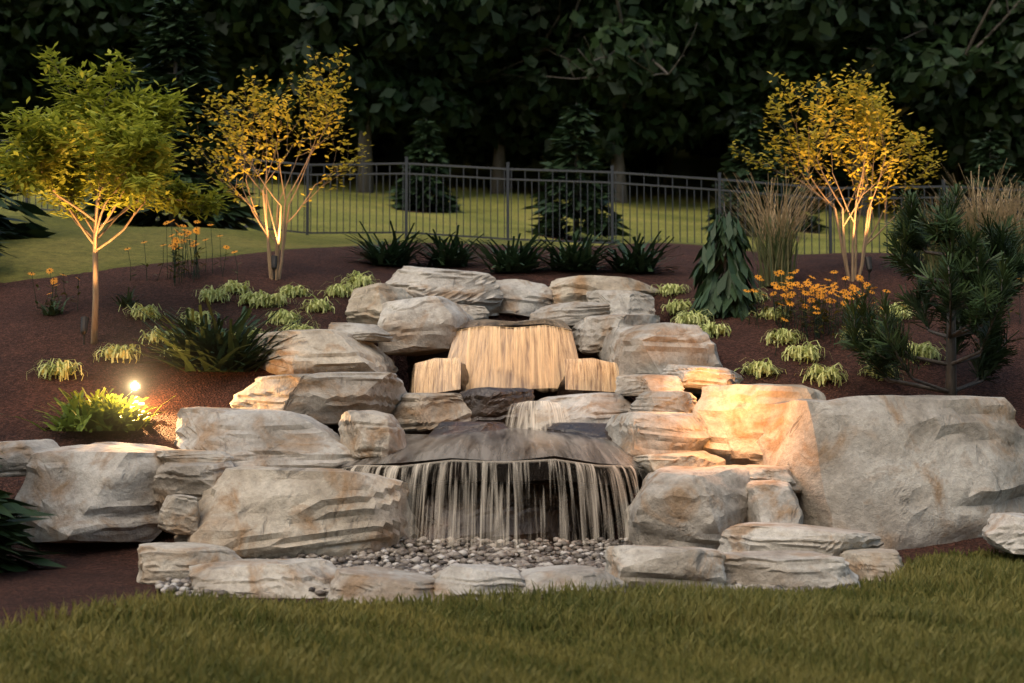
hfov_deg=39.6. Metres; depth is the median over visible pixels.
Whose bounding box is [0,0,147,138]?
tree
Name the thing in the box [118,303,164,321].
hakone grass
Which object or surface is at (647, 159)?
tree
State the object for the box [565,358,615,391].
waterfall upper face
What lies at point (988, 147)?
spruce
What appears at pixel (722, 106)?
tree
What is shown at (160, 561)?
stone
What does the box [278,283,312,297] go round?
hakone grass
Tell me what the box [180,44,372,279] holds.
tree
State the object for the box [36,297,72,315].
weed
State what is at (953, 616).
lawn
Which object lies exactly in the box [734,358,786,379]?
hakone grass
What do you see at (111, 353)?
hakone grass
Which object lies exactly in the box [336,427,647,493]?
rock ledge
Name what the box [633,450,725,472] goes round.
rock
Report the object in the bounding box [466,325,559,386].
waterfall
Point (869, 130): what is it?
tree
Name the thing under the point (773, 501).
rock
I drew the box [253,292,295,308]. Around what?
hakone grass
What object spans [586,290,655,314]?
rock
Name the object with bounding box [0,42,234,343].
young tree
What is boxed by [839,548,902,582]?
stone
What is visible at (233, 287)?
hakone grass
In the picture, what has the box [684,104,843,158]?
tree
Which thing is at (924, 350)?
hakone grass
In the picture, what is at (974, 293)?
pine
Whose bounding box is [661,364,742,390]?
rock
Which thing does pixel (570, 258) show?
clump
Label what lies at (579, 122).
spruce
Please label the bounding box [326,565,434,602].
stone
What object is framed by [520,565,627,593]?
stone
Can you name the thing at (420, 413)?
rock
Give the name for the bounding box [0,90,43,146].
tree
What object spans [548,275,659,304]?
rock
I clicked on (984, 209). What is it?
reed grass
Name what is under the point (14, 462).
rock
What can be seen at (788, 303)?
rudbeckia petals
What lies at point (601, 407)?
rock
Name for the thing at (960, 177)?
tree
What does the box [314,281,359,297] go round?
hakone grass
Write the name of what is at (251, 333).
hakone grass
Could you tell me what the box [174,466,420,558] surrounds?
rock
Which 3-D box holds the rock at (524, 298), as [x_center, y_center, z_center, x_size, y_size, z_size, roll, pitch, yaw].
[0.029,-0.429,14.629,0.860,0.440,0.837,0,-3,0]
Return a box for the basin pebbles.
[155,536,823,596]
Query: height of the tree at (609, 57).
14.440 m
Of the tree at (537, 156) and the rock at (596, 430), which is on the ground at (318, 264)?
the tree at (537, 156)
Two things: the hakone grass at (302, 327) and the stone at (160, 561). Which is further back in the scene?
the hakone grass at (302, 327)
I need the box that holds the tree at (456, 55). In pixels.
[157,0,547,192]
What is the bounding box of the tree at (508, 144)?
[365,0,645,193]
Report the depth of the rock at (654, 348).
11.85 m
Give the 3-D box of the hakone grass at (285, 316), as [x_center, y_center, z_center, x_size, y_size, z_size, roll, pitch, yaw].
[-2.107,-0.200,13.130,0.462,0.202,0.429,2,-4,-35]
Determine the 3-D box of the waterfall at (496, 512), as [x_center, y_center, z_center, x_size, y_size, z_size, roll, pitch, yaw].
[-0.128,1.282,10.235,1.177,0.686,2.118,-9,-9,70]
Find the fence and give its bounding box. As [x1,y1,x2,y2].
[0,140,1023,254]
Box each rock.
[0,439,59,476]
[15,442,182,542]
[152,461,234,509]
[155,450,233,463]
[158,494,200,534]
[174,406,355,468]
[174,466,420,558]
[229,372,406,424]
[250,329,397,374]
[328,322,392,342]
[338,410,405,458]
[345,283,412,324]
[377,296,473,355]
[384,266,503,315]
[392,393,471,433]
[406,338,599,403]
[412,363,469,392]
[429,421,508,435]
[458,304,488,319]
[459,387,534,427]
[496,279,552,316]
[516,392,633,430]
[529,302,610,326]
[541,422,611,440]
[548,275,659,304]
[556,376,614,395]
[570,314,659,355]
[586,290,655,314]
[597,322,722,395]
[605,411,709,456]
[615,374,684,396]
[625,465,749,548]
[628,391,696,412]
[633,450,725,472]
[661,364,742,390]
[692,384,825,464]
[743,465,800,492]
[745,479,803,523]
[756,395,1023,549]
[982,512,1023,554]
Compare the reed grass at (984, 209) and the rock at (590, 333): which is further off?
the reed grass at (984, 209)
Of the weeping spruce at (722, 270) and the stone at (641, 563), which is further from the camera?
the weeping spruce at (722, 270)
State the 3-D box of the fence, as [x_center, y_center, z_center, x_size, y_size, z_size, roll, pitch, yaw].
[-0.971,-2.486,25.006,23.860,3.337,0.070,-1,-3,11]
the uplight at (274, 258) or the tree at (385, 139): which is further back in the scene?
the tree at (385, 139)
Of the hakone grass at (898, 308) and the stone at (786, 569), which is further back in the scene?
the hakone grass at (898, 308)
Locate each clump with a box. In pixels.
[113,298,313,371]
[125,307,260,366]
[332,221,435,265]
[411,225,489,266]
[455,233,562,272]
[523,224,628,270]
[580,231,689,272]
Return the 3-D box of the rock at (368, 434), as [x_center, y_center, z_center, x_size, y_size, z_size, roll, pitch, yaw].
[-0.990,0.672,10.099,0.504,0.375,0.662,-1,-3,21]
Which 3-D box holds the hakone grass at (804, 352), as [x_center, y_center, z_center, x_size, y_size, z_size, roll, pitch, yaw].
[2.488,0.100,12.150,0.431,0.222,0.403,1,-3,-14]
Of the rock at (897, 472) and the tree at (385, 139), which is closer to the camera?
the rock at (897, 472)
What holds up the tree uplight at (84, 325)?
on the ground at (318, 264)
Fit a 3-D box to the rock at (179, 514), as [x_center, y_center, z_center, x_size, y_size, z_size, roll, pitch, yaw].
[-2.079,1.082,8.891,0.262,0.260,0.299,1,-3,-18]
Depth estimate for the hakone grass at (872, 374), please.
11.82 m
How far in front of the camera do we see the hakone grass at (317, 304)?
13.46 m
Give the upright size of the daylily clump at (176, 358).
0.484 m
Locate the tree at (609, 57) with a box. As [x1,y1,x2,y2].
[470,0,773,202]
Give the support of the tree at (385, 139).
on the ground at (318, 264)
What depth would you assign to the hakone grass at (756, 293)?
13.79 m
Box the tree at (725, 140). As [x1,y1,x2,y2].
[708,132,814,192]
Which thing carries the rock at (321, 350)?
on the ground at (318, 264)
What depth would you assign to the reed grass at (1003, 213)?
14.30 m
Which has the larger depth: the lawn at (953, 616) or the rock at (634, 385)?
the rock at (634, 385)
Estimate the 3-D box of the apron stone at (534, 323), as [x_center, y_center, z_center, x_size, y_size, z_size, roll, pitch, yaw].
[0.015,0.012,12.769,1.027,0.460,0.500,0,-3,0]
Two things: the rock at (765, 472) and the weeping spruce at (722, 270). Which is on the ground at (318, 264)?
the weeping spruce at (722, 270)
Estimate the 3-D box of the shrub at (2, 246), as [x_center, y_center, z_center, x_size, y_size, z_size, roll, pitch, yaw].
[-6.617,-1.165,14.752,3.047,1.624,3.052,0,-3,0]
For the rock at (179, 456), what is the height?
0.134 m
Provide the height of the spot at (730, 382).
0.210 m
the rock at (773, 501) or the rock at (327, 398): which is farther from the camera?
the rock at (327, 398)
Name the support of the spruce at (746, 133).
on the ground at (318, 264)
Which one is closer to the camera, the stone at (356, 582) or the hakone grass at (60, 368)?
the stone at (356, 582)
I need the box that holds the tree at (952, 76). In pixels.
[717,0,1023,216]
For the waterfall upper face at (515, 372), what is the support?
attached to the apron stone at (534, 323)
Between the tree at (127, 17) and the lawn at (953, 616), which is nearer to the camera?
the lawn at (953, 616)
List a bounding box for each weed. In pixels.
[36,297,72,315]
[110,286,142,306]
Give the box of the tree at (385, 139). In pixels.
[352,132,395,178]
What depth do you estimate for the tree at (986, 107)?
43.88 m
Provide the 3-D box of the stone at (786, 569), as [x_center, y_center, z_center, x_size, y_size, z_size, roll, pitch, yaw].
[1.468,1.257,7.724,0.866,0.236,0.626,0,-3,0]
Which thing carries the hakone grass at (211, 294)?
on the ground at (318, 264)
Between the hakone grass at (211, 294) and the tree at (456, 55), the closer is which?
the hakone grass at (211, 294)
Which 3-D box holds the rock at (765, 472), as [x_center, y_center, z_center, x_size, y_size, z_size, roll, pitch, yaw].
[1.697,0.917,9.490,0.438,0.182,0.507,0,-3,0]
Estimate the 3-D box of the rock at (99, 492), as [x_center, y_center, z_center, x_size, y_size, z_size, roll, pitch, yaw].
[-2.735,1.009,9.526,1.132,0.664,1.109,3,-4,-39]
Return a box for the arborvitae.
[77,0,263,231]
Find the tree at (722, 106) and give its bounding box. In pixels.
[583,0,902,171]
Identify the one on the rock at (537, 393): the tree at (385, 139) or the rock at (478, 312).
the rock at (478, 312)
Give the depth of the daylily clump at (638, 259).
15.30 m
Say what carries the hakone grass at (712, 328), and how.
on the ground at (318, 264)
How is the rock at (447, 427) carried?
on the rock ledge at (510, 455)
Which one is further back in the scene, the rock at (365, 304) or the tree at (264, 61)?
the tree at (264, 61)
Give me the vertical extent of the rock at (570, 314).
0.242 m
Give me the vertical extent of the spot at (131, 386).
0.214 m
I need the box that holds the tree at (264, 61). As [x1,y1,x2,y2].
[86,0,348,178]
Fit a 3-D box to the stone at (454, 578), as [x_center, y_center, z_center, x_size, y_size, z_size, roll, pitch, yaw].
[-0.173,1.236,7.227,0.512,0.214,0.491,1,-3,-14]
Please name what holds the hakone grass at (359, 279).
on the ground at (318, 264)
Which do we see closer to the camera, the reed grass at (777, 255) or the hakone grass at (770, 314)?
the hakone grass at (770, 314)
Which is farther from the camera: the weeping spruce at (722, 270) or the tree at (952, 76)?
the tree at (952, 76)
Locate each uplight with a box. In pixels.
[80,316,88,344]
[271,255,277,278]
[865,257,871,280]
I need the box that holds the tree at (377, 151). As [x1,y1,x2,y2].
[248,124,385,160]
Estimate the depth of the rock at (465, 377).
12.31 m
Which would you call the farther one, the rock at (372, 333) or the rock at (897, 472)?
the rock at (372, 333)
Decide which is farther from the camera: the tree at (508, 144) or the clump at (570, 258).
the tree at (508, 144)
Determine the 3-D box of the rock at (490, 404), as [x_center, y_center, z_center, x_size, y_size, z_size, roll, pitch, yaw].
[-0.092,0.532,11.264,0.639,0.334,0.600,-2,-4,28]
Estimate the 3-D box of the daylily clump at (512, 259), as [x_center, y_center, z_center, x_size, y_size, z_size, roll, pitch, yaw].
[-0.049,-0.957,15.203,1.266,0.449,1.270,2,-4,-33]
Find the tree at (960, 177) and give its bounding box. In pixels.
[875,158,1023,203]
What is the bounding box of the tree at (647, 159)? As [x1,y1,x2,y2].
[590,95,673,193]
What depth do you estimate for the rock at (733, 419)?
9.95 m
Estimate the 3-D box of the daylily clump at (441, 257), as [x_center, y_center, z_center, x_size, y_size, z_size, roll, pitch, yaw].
[-0.771,-1.075,16.408,1.071,0.441,1.374,2,-4,-36]
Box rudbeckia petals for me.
[28,219,1019,354]
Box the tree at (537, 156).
[450,4,589,188]
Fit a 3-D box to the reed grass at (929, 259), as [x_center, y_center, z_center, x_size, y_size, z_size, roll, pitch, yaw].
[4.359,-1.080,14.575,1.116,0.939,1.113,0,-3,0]
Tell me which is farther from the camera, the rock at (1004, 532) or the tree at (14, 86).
the tree at (14, 86)
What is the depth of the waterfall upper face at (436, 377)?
12.04 m
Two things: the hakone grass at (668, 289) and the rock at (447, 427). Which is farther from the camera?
the hakone grass at (668, 289)
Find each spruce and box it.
[385,117,462,212]
[519,102,631,239]
[688,202,759,321]
[700,110,798,235]
[755,131,827,231]
[957,130,1023,245]
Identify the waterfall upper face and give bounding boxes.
[414,358,460,392]
[448,326,577,390]
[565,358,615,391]
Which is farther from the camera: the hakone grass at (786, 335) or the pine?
the hakone grass at (786, 335)
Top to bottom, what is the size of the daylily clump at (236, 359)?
0.628 m
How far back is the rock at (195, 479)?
9.10 m
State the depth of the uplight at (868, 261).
14.00 m
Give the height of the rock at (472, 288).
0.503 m
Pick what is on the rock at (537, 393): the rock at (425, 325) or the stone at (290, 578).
the rock at (425, 325)
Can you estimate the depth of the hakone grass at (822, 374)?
11.70 m
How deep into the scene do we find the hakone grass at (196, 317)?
12.87 m
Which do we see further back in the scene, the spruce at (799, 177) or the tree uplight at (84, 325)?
the spruce at (799, 177)
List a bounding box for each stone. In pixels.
[136,542,241,583]
[189,558,337,597]
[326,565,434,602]
[431,564,525,600]
[457,318,571,330]
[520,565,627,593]
[604,545,726,590]
[717,522,883,556]
[724,550,859,590]
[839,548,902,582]
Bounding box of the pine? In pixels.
[834,180,1023,395]
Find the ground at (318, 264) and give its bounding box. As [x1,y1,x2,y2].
[0,122,1023,682]
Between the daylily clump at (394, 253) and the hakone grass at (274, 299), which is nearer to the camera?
the hakone grass at (274, 299)
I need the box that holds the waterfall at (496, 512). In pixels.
[407,482,633,548]
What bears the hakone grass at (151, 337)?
on the ground at (318, 264)
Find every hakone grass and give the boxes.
[26,358,87,381]
[93,343,143,362]
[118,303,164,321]
[138,326,185,346]
[176,307,216,326]
[196,284,237,304]
[219,280,253,294]
[232,289,269,307]
[234,326,269,343]
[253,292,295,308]
[266,308,311,324]
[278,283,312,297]
[279,319,319,330]
[296,294,334,312]
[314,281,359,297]
[337,270,380,287]
[650,283,688,298]
[661,298,694,315]
[670,308,714,325]
[698,320,730,338]
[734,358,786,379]
[750,306,788,320]
[753,287,770,302]
[760,328,807,347]
[775,340,832,364]
[794,363,847,387]
[859,362,903,380]
[875,302,914,322]
[907,341,945,364]
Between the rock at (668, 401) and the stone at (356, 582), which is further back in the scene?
the rock at (668, 401)
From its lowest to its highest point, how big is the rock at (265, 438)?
0.550 m
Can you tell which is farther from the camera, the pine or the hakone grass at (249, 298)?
the hakone grass at (249, 298)
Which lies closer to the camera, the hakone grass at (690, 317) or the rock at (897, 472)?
the rock at (897, 472)
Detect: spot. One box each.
[127,382,139,404]
[727,379,735,384]
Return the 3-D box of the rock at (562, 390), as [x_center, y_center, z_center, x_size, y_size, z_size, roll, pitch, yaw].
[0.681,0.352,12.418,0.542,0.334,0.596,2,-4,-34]
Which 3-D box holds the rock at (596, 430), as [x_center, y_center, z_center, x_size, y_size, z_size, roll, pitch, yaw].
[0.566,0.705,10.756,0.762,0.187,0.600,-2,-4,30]
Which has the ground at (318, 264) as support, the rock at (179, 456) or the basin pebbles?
the basin pebbles
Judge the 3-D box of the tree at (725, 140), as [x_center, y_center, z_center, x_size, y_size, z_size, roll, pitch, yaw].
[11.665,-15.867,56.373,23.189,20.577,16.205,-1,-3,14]
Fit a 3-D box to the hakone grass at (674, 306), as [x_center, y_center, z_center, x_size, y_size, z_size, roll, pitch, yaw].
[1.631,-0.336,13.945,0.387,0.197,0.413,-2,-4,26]
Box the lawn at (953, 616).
[0,546,1023,682]
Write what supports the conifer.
on the ground at (318, 264)
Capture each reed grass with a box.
[711,166,842,286]
[886,189,979,276]
[919,159,1023,257]
[949,174,1023,284]
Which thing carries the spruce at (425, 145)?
on the ground at (318, 264)
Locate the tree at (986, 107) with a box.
[833,0,1023,201]
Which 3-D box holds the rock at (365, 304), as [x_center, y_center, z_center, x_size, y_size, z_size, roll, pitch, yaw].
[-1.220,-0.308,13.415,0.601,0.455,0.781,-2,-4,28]
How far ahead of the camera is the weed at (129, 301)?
13.25 m
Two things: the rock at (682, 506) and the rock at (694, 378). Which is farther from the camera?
the rock at (694, 378)
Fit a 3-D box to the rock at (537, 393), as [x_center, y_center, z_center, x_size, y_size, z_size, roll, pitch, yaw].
[0.007,0.252,13.260,1.973,0.670,1.191,0,-3,0]
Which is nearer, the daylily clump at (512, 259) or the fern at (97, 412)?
the fern at (97, 412)
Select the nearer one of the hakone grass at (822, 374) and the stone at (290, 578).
the stone at (290, 578)
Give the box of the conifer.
[0,413,66,572]
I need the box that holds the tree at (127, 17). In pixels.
[0,0,260,122]

